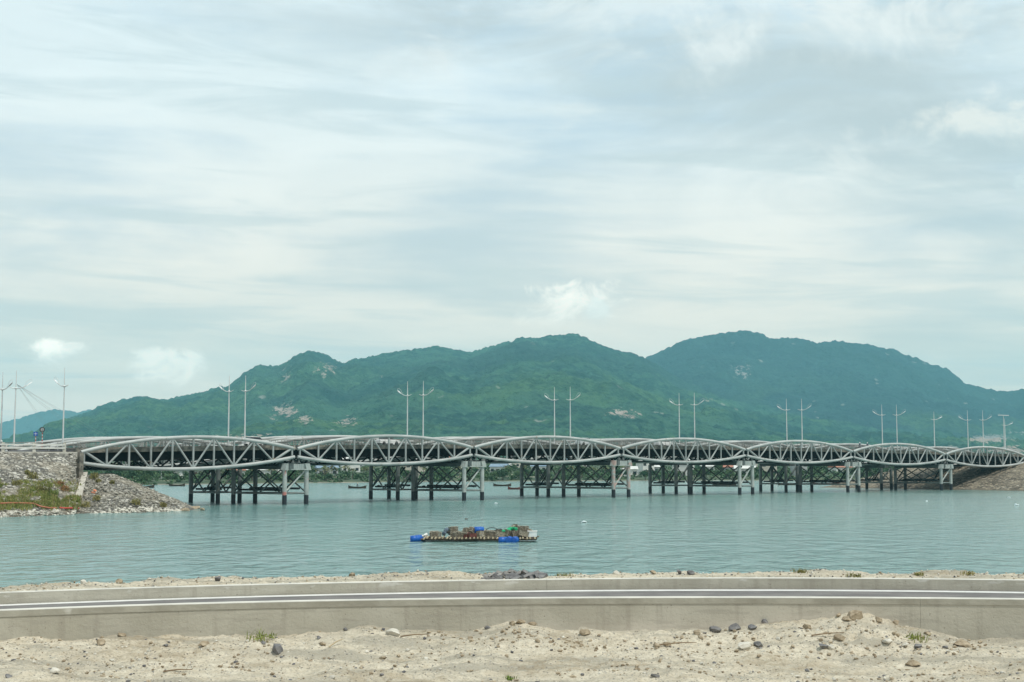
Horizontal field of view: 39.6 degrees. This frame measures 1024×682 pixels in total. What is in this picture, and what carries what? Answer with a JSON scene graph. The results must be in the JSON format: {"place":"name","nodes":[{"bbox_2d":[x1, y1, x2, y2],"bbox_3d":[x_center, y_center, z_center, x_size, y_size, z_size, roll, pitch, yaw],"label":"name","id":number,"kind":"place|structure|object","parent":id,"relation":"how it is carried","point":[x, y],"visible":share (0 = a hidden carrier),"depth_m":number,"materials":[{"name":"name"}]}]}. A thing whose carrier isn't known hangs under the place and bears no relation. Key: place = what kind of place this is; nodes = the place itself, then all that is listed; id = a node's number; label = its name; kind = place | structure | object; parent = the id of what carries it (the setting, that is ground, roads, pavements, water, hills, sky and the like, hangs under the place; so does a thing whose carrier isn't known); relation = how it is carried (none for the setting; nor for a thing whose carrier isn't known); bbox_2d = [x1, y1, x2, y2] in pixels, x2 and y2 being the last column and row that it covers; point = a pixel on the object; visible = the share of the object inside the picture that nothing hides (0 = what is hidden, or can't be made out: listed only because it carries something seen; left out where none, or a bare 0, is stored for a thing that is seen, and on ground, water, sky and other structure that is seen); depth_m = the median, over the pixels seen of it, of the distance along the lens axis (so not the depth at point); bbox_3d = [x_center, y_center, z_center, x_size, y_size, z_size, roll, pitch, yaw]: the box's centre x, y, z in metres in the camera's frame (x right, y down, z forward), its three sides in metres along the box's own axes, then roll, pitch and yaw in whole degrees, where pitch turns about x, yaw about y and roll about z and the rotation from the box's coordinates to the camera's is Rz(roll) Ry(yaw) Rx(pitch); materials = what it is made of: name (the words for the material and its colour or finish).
{"place":"outdoors","nodes":[
{"label":"outdoors","id":0,"kind":"place"},
{"bbox_2d":[0,450,72,451],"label":"approach road","id":1,"kind":"structure","parent":0,"point":[38,451],"depth_m":203.82,"materials":[{"name":"concrete"}]},
{"bbox_2d":[0,452,76,455],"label":"kerb","id":2,"kind":"structure","parent":1,"relation":"on","point":[44,452],"depth_m":200.93,"materials":[{"name":"concrete"}]},
{"bbox_2d":[0,409,90,438],"bbox_3d":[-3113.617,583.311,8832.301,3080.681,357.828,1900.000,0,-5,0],"label":"distant hills","id":3,"kind":"structure","parent":0,"point":[29,423],"depth_m":9068.17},
{"bbox_2d":[0,452,195,516],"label":"stone embankment","id":4,"kind":"structure","parent":0,"point":[22,458],"depth_m":194.53,"materials":[{"name":"grey stone"}]},
{"bbox_2d":[11,479,22,485],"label":"shrub","id":5,"kind":"object","parent":4,"relation":"on","point":[16,482],"visible":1,"depth_m":185.35,"materials":[{"name":"green plant"}]},
{"bbox_2d":[0,502,55,508],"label":"hose","id":6,"kind":"object","parent":4,"relation":"on","point":[29,503],"visible":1,"depth_m":180.22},
{"bbox_2d":[0,442,65,451],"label":"guard rail","id":7,"kind":"object","parent":4,"relation":"on","point":[33,447],"visible":1,"depth_m":200.04,"materials":[{"name":"metal"}]},
{"bbox_2d":[26,472,39,478],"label":"shrub","id":8,"kind":"object","parent":4,"relation":"on","point":[33,475],"visible":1,"depth_m":189.31,"materials":[{"name":"green plant"}]},
{"bbox_2d":[0,478,82,510],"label":"bank grass","id":9,"kind":"structure","parent":4,"relation":"on","point":[22,493],"depth_m":183.87,"materials":[{"name":"green plant"}]},
{"bbox_2d":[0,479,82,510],"bbox_3d":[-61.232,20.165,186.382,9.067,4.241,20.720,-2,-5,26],"label":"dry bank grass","id":10,"kind":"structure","parent":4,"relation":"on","point":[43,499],"depth_m":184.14,"materials":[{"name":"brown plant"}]},
{"bbox_2d":[76,453,83,477],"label":"abutment wall","id":11,"kind":"structure","parent":4,"relation":"on","point":[80,464],"depth_m":203.49,"materials":[{"name":"concrete"}]},
{"bbox_2d":[76,472,87,497],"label":"concrete edging","id":12,"kind":"object","parent":4,"relation":"on","point":[81,487],"visible":0.64,"depth_m":198.62,"materials":[{"name":"white concrete"}]},
{"bbox_2d":[81,501,90,506],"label":"shrub","id":13,"kind":"object","parent":4,"relation":"on","point":[86,504],"visible":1,"depth_m":189.66,"materials":[{"name":"green plant"}]},
{"bbox_2d":[0,452,186,515],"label":"grey bank stones","id":14,"kind":"object","parent":4,"relation":"on","point":[130,492],"visible":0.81,"depth_m":196.38,"materials":[{"name":"grey stone"}]},
{"bbox_2d":[89,472,99,478],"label":"shrub","id":15,"kind":"object","parent":4,"relation":"on","point":[94,475],"visible":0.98,"depth_m":201.89,"materials":[{"name":"green plant"}]},
{"bbox_2d":[131,497,141,505],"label":"shrub","id":16,"kind":"object","parent":4,"relation":"on","point":[137,502],"visible":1,"depth_m":193.59,"materials":[{"name":"green plant"}]},
{"bbox_2d":[404,466,424,477],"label":"house","id":17,"kind":"structure","parent":0,"point":[409,468],"depth_m":515.15,"materials":[{"name":"white paint"}]},
{"bbox_2d":[83,459,921,484],"bbox_3d":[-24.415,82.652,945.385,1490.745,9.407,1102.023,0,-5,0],"label":"shore","id":18,"kind":"structure","parent":0,"point":[260,481],"depth_m":501.85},
{"bbox_2d":[127,470,139,479],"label":"tree","id":19,"kind":"object","parent":18,"relation":"on","point":[133,473],"visible":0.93,"depth_m":423.97,"materials":[{"name":"green plant"}]},
{"bbox_2d":[245,469,270,477],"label":"house","id":20,"kind":"structure","parent":18,"relation":"on","point":[264,471],"depth_m":482.10,"materials":[{"name":"white paint"}]},
{"bbox_2d":[314,466,338,475],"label":"house","id":21,"kind":"structure","parent":18,"relation":"on","point":[334,471],"depth_m":532.91,"materials":[{"name":"white paint"}]},
{"bbox_2d":[341,457,359,471],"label":"house","id":22,"kind":"structure","parent":18,"relation":"on","point":[356,467],"depth_m":615.74,"materials":[{"name":"white paint"}]},
{"bbox_2d":[434,470,445,478],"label":"tree","id":23,"kind":"object","parent":18,"relation":"on","point":[437,475],"visible":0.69,"depth_m":483.89,"materials":[{"name":"green plant"}]},
{"bbox_2d":[437,466,450,472],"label":"tree","id":24,"kind":"object","parent":18,"relation":"on","point":[444,468],"visible":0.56,"depth_m":523.03,"materials":[{"name":"green plant"}]},
{"bbox_2d":[83,462,892,484],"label":"shore scrub","id":25,"kind":"object","parent":18,"relation":"on","point":[318,476],"visible":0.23,"depth_m":506.14,"materials":[{"name":"green plant"}]},
{"bbox_2d":[489,464,508,471],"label":"house","id":26,"kind":"structure","parent":18,"relation":"on","point":[493,467],"depth_m":608.87,"materials":[{"name":"white paint"}]},
{"bbox_2d":[496,468,508,475],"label":"tree","id":27,"kind":"object","parent":18,"relation":"on","point":[502,472],"visible":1,"depth_m":496.36,"materials":[{"name":"green plant"}]},
{"bbox_2d":[620,466,637,475],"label":"house","id":28,"kind":"structure","parent":18,"relation":"on","point":[633,469],"depth_m":545.36,"materials":[{"name":"white wood"}]},
{"bbox_2d":[636,463,653,474],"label":"house","id":29,"kind":"structure","parent":18,"relation":"on","point":[643,466],"depth_m":582.03,"materials":[{"name":"white concrete"}]},
{"bbox_2d":[638,469,652,479],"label":"tree","id":30,"kind":"object","parent":18,"relation":"on","point":[644,473],"visible":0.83,"depth_m":509.39,"materials":[{"name":"green plant"}]},
{"bbox_2d":[678,459,693,475],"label":"house","id":31,"kind":"structure","parent":18,"relation":"on","point":[682,468],"depth_m":553.50,"materials":[{"name":"white concrete"}]},
{"bbox_2d":[760,460,776,475],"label":"house","id":32,"kind":"structure","parent":18,"relation":"on","point":[766,468],"depth_m":563.94,"materials":[{"name":"white concrete"}]},
{"bbox_2d":[828,466,851,472],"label":"house","id":33,"kind":"structure","parent":18,"relation":"on","point":[836,469],"depth_m":612.96,"materials":[{"name":"white tile"}]},
{"bbox_2d":[0,480,1023,587],"bbox_3d":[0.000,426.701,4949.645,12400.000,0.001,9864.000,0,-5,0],"label":"water","id":34,"kind":"structure","parent":0,"point":[335,529],"depth_m":135.08,"materials":[{"name":"teal liquid"}]},
{"bbox_2d":[0,506,179,517],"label":"shore stones","id":35,"kind":"object","parent":34,"relation":"in","point":[54,510],"visible":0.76,"depth_m":187.10,"materials":[{"name":"grey stone"}]},
{"bbox_2d":[410,535,420,541],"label":"barrel","id":36,"kind":"object","parent":34,"relation":"on","point":[413,538],"visible":0.84,"depth_m":121.52,"materials":[{"name":"blue plastic"}]},
{"bbox_2d":[421,536,536,540],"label":"raft","id":37,"kind":"object","parent":34,"relation":"on","point":[441,538],"visible":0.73,"depth_m":120.90,"materials":[{"name":"brown wood"}]},
{"bbox_2d":[430,531,441,537],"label":"fish trap","id":38,"kind":"object","parent":37,"relation":"on","point":[436,532],"visible":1,"depth_m":121.37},
{"bbox_2d":[442,528,450,535],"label":"tarp","id":39,"kind":"object","parent":37,"relation":"on","point":[445,531],"visible":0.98,"depth_m":122.05,"materials":[{"name":"grey plastic"}]},
{"bbox_2d":[448,526,457,531],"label":"fish trap","id":40,"kind":"object","parent":39,"relation":"on","point":[453,528],"visible":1,"depth_m":122.01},
{"bbox_2d":[456,532,466,537],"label":"fish trap","id":41,"kind":"object","parent":37,"relation":"on","point":[460,534],"visible":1,"depth_m":121.22,"materials":[{"name":"brown"}]},
{"bbox_2d":[476,530,486,537],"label":"fish trap","id":42,"kind":"object","parent":37,"relation":"on","point":[480,533],"visible":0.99,"depth_m":121.38,"materials":[{"name":"brown wood"}]},
{"bbox_2d":[484,530,496,537],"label":"fish trap","id":43,"kind":"object","parent":37,"relation":"on","point":[491,533],"visible":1,"depth_m":121.37,"materials":[{"name":"brown"}]},
{"bbox_2d":[496,530,505,536],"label":"fish trap","id":44,"kind":"object","parent":37,"relation":"on","point":[498,534],"visible":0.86,"depth_m":121.47,"materials":[{"name":"brown wood"}]},
{"bbox_2d":[501,527,517,535],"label":"fishing net","id":45,"kind":"object","parent":37,"relation":"on","point":[512,528],"visible":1,"depth_m":121.75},
{"bbox_2d":[517,529,528,536],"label":"fish trap","id":46,"kind":"object","parent":37,"relation":"on","point":[523,532],"visible":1,"depth_m":121.28,"materials":[{"name":"brown wood"}]},
{"bbox_2d":[528,531,536,536],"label":"foam box","id":47,"kind":"object","parent":37,"relation":"on","point":[532,533],"visible":1,"depth_m":121.42,"materials":[{"name":"white plastic"}]},
{"bbox_2d":[5,435,957,502],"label":"truss bridge","id":48,"kind":"structure","parent":34,"relation":"in","point":[389,486],"depth_m":278.42,"materials":[{"name":"paint"}]},
{"bbox_2d":[0,376,12,442],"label":"street lamp","id":49,"kind":"object","parent":48,"relation":"on","point":[10,384],"visible":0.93,"depth_m":215.71,"materials":[{"name":"grey metal"}]},
{"bbox_2d":[10,370,31,446],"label":"street lamp","id":50,"kind":"object","parent":48,"relation":"on","point":[15,388],"visible":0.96,"depth_m":213.85,"materials":[{"name":"grey metal"}]},
{"bbox_2d":[219,376,232,443],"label":"street lamp","id":51,"kind":"object","parent":48,"relation":"on","point":[229,391],"visible":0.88,"depth_m":235.57,"materials":[{"name":"grey metal"}]},
{"bbox_2d":[397,381,411,442],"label":"street lamp","id":52,"kind":"object","parent":48,"relation":"on","point":[407,395],"visible":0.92,"depth_m":258.50,"materials":[{"name":"grey metal"}]},
{"bbox_2d":[544,387,557,441],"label":"street lamp","id":53,"kind":"object","parent":48,"relation":"on","point":[554,409],"visible":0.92,"depth_m":281.04,"materials":[{"name":"grey metal"}]},
{"bbox_2d":[669,399,682,441],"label":"street lamp","id":54,"kind":"object","parent":48,"relation":"on","point":[679,417],"visible":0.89,"depth_m":303.38,"materials":[{"name":"white metal"}]},
{"bbox_2d":[777,401,789,444],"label":"street lamp","id":55,"kind":"object","parent":48,"relation":"on","point":[786,418],"visible":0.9,"depth_m":325.85,"materials":[{"name":"grey metal"}]},
{"bbox_2d":[511,536,518,542],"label":"barrel","id":56,"kind":"object","parent":34,"relation":"on","point":[515,539],"visible":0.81,"depth_m":119.97,"materials":[{"name":"blue plastic"}]},
{"bbox_2d":[36,434,1023,504],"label":"truss bridge","id":57,"kind":"structure","parent":34,"relation":"in","point":[281,452],"depth_m":257.07,"materials":[{"name":"paint"}]},
{"bbox_2d":[54,370,67,446],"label":"street lamp","id":58,"kind":"object","parent":57,"relation":"on","point":[64,385],"visible":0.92,"depth_m":210.94,"materials":[{"name":"grey metal"}]},
{"bbox_2d":[241,375,255,445],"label":"street lamp","id":59,"kind":"object","parent":57,"relation":"on","point":[245,391],"visible":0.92,"depth_m":234.23,"materials":[{"name":"grey metal"}]},
{"bbox_2d":[242,436,266,445],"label":"car","id":60,"kind":"object","parent":57,"relation":"on","point":[245,443],"visible":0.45,"depth_m":229.93,"materials":[{"name":"white paint"}]},
{"bbox_2d":[375,438,399,444],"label":"car","id":61,"kind":"object","parent":57,"relation":"on","point":[384,439],"visible":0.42,"depth_m":246.36,"materials":[{"name":"white paint"}]},
{"bbox_2d":[419,381,433,443],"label":"street lamp","id":62,"kind":"object","parent":57,"relation":"on","point":[423,395],"visible":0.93,"depth_m":257.24,"materials":[{"name":"grey metal"}]},
{"bbox_2d":[567,393,579,441],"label":"street lamp","id":63,"kind":"object","parent":57,"relation":"on","point":[570,399],"visible":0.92,"depth_m":279.95,"materials":[{"name":"grey metal"}]},
{"bbox_2d":[654,441,672,445],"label":"car","id":64,"kind":"object","parent":57,"relation":"on","point":[659,443],"visible":0.47,"depth_m":289.54,"materials":[{"name":"white paint"}]},
{"bbox_2d":[691,396,703,437],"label":"street lamp","id":65,"kind":"object","parent":57,"relation":"on","point":[694,413],"visible":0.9,"depth_m":302.47,"materials":[{"name":"grey metal"}]},
{"bbox_2d":[798,399,809,447],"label":"street lamp","id":66,"kind":"object","parent":57,"relation":"on","point":[801,419],"visible":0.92,"depth_m":325.14,"materials":[{"name":"white metal"}]},
{"bbox_2d":[896,405,904,448],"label":"street lamp","id":67,"kind":"object","parent":57,"relation":"on","point":[896,423],"visible":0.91,"depth_m":348.01,"materials":[{"name":"grey metal"}]},
{"bbox_2d":[824,462,1023,490],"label":"rubble embankment","id":68,"kind":"structure","parent":34,"relation":"in","point":[1010,478],"depth_m":356.88,"materials":[{"name":"stone"}]},
{"bbox_2d":[0,613,1023,681],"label":"sand ground","id":69,"kind":"structure","parent":0,"point":[542,662],"depth_m":23.46,"materials":[{"name":"beige sand"}]},
{"bbox_2d":[49,667,59,673],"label":"stone","id":70,"kind":"object","parent":69,"relation":"on","point":[53,670],"visible":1,"depth_m":21.53,"materials":[{"name":"white stone"}]},
{"bbox_2d":[96,639,105,644],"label":"stone","id":71,"kind":"object","parent":69,"relation":"on","point":[100,641],"visible":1,"depth_m":23.81,"materials":[{"name":"beige stone"}]},
{"bbox_2d":[199,641,209,645],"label":"stone","id":72,"kind":"object","parent":69,"relation":"on","point":[203,643],"visible":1,"depth_m":24.14,"materials":[{"name":"beige stone"}]},
{"bbox_2d":[245,628,276,642],"bbox_3d":[-4.336,5.113,24.719,0.582,0.269,0.626,-3,-6,35],"label":"weed","id":73,"kind":"object","parent":69,"relation":"on","point":[257,638],"visible":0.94,"depth_m":24.65,"materials":[{"name":"green plant"}]},
{"bbox_2d":[272,643,282,653],"bbox_3d":[-3.914,5.142,23.749,0.152,0.171,0.241,-2,-5,19],"label":"stone","id":74,"kind":"object","parent":69,"relation":"on","point":[277,648],"visible":1,"depth_m":23.68,"materials":[{"name":"grey stone"}]},
{"bbox_2d":[385,628,399,636],"bbox_3d":[-2.081,5.143,25.026,0.238,0.169,0.250,-3,-6,36],"label":"stone","id":75,"kind":"object","parent":69,"relation":"on","point":[393,632],"visible":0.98,"depth_m":24.97,"materials":[{"name":"white stone"}]},
{"bbox_2d":[0,596,1023,640],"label":"roadside wall","id":76,"kind":"structure","parent":69,"relation":"on","point":[970,618],"depth_m":25.92,"materials":[{"name":"concrete"}]},
{"bbox_2d":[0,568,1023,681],"bbox_3d":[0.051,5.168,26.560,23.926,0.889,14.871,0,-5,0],"label":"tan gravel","id":77,"kind":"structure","parent":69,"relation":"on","point":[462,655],"depth_m":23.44,"materials":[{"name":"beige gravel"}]},
{"bbox_2d":[579,629,590,634],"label":"stone","id":78,"kind":"object","parent":69,"relation":"on","point":[584,631],"visible":1,"depth_m":25.32,"materials":[{"name":"beige stone"}]},
{"bbox_2d":[659,642,696,644],"bbox_3d":[2.840,5.230,24.556,0.701,0.062,0.028,0,-5,-2],"label":"twig","id":79,"kind":"object","parent":69,"relation":"on","point":[676,642],"visible":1,"depth_m":24.55,"materials":[{"name":"brown wood"}]},
{"bbox_2d":[709,626,721,631],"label":"stone","id":80,"kind":"object","parent":69,"relation":"on","point":[715,629],"visible":1,"depth_m":25.65,"materials":[{"name":"white stone"}]},
{"bbox_2d":[443,620,992,666],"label":"earth clods","id":81,"kind":"object","parent":69,"relation":"on","point":[681,637],"visible":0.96,"depth_m":24.55,"materials":[{"name":"beige soil"}]},
{"bbox_2d":[729,623,740,629],"bbox_3d":[4.003,5.159,25.620,0.171,0.158,0.224,-4,-7,42],"label":"stone","id":82,"kind":"object","parent":69,"relation":"on","point":[735,626],"visible":0.95,"depth_m":25.59,"materials":[{"name":"grey stone"}]},
{"bbox_2d":[737,642,750,649],"bbox_3d":[3.975,5.233,24.395,0.239,0.148,0.227,0,-5,0],"label":"stone","id":83,"kind":"object","parent":69,"relation":"on","point":[744,645],"visible":1,"depth_m":24.32,"materials":[{"name":"white stone"}]},
{"bbox_2d":[753,641,762,646],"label":"stone","id":84,"kind":"object","parent":69,"relation":"on","point":[757,643],"visible":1,"depth_m":24.48,"materials":[{"name":"grey stone"}]},
{"bbox_2d":[811,632,843,635],"bbox_3d":[5.522,5.125,24.861,0.594,0.057,0.028,1,-5,-7],"label":"twig","id":85,"kind":"object","parent":69,"relation":"on","point":[826,633],"visible":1,"depth_m":24.85,"materials":[{"name":"brown wood"}]},
{"bbox_2d":[833,634,845,640],"bbox_3d":[5.711,5.168,24.786,0.187,0.139,0.206,-5,-7,43],"label":"stone","id":86,"kind":"object","parent":69,"relation":"on","point":[838,637],"visible":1,"depth_m":24.71,"materials":[{"name":"beige stone"}]},
{"bbox_2d":[847,610,862,620],"bbox_3d":[6.123,4.923,25.511,0.287,0.198,0.219,2,-5,-21],"label":"stone","id":87,"kind":"object","parent":69,"relation":"on","point":[853,615],"visible":1,"depth_m":25.43,"materials":[{"name":"beige stone"}]},
{"bbox_2d":[905,659,920,665],"bbox_3d":[6.495,5.214,23.040,0.254,0.121,0.196,0,-5,0],"label":"stone","id":88,"kind":"object","parent":69,"relation":"on","point":[911,662],"visible":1,"depth_m":22.98,"materials":[{"name":"beige stone"}]},
{"bbox_2d":[902,632,929,642],"bbox_3d":[7.063,5.141,24.748,0.447,0.208,0.482,2,-5,-20],"label":"weed","id":89,"kind":"object","parent":69,"relation":"on","point":[912,636],"visible":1,"depth_m":24.75,"materials":[{"name":"green plant"}]},
{"bbox_2d":[954,639,970,647],"bbox_3d":[7.801,5.265,24.693,0.307,0.172,0.263,0,-5,0],"label":"stone","id":90,"kind":"object","parent":69,"relation":"on","point":[962,643],"visible":0.97,"depth_m":24.61,"materials":[{"name":"beige stone"}]},
{"bbox_2d":[0,589,1023,608],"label":"road","id":91,"kind":"structure","parent":0,"point":[735,593],"depth_m":29.32,"materials":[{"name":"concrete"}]},
{"bbox_2d":[0,577,1023,603],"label":"kerb wall","id":92,"kind":"structure","parent":91,"relation":"on","point":[92,594],"depth_m":30.39,"materials":[{"name":"concrete"}]},
{"bbox_2d":[0,589,1023,605],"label":"road marking","id":93,"kind":"object","parent":91,"relation":"on","point":[504,591],"visible":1,"depth_m":29.94,"materials":[{"name":"paint"}]},
{"bbox_2d":[0,569,1023,591],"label":"verge","id":94,"kind":"structure","parent":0,"point":[462,576],"depth_m":31.58,"materials":[{"name":"beige sand"}]},
{"bbox_2d":[509,573,520,578],"bbox_3d":[0.078,5.168,31.029,0.245,0.201,0.216,2,-5,-25],"label":"rubble slab","id":95,"kind":"object","parent":94,"relation":"on","point":[516,576],"depth_m":31.01,"materials":[{"name":"stone"}]},
{"bbox_2d":[791,568,808,573],"bbox_3d":[6.615,5.285,32.653,0.446,0.199,0.451,-2,-5,21],"label":"weed","id":96,"kind":"object","parent":94,"relation":"on","point":[800,570],"visible":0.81,"depth_m":32.66,"materials":[{"name":"green plant"}]},
{"bbox_2d":[845,572,860,577],"bbox_3d":[7.741,5.307,32.244,0.369,0.190,0.401,-1,-5,14],"label":"weed","id":97,"kind":"object","parent":94,"relation":"on","point":[854,575],"visible":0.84,"depth_m":32.22,"materials":[{"name":"green plant"}]},
{"bbox_2d":[0,0,1023,422],"label":"sky","id":98,"kind":"structure","parent":0,"point":[195,195],"materials":[{"name":"white"}]},
{"bbox_2d":[2,333,1023,459],"bbox_3d":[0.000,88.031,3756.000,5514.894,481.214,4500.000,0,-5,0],"label":"hills","id":99,"kind":"structure","parent":0,"point":[502,388],"depth_m":3301.44,"materials":[{"name":"green plant"}]},
{"bbox_2d":[733,465,756,472],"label":"house","id":100,"kind":"structure","parent":0,"point":[744,468],"depth_m":569.93,"materials":[{"name":"white concrete"}]},
{"bbox_2d":[790,464,806,475],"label":"house","id":101,"kind":"structure","parent":0,"point":[793,467],"depth_m":568.98,"materials":[{"name":"white concrete"}]},
{"bbox_2d":[646,330,1023,439],"bbox_3d":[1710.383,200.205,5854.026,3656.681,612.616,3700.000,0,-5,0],"label":"back hills","id":102,"kind":"structure","parent":0,"point":[857,383],"depth_m":5683.71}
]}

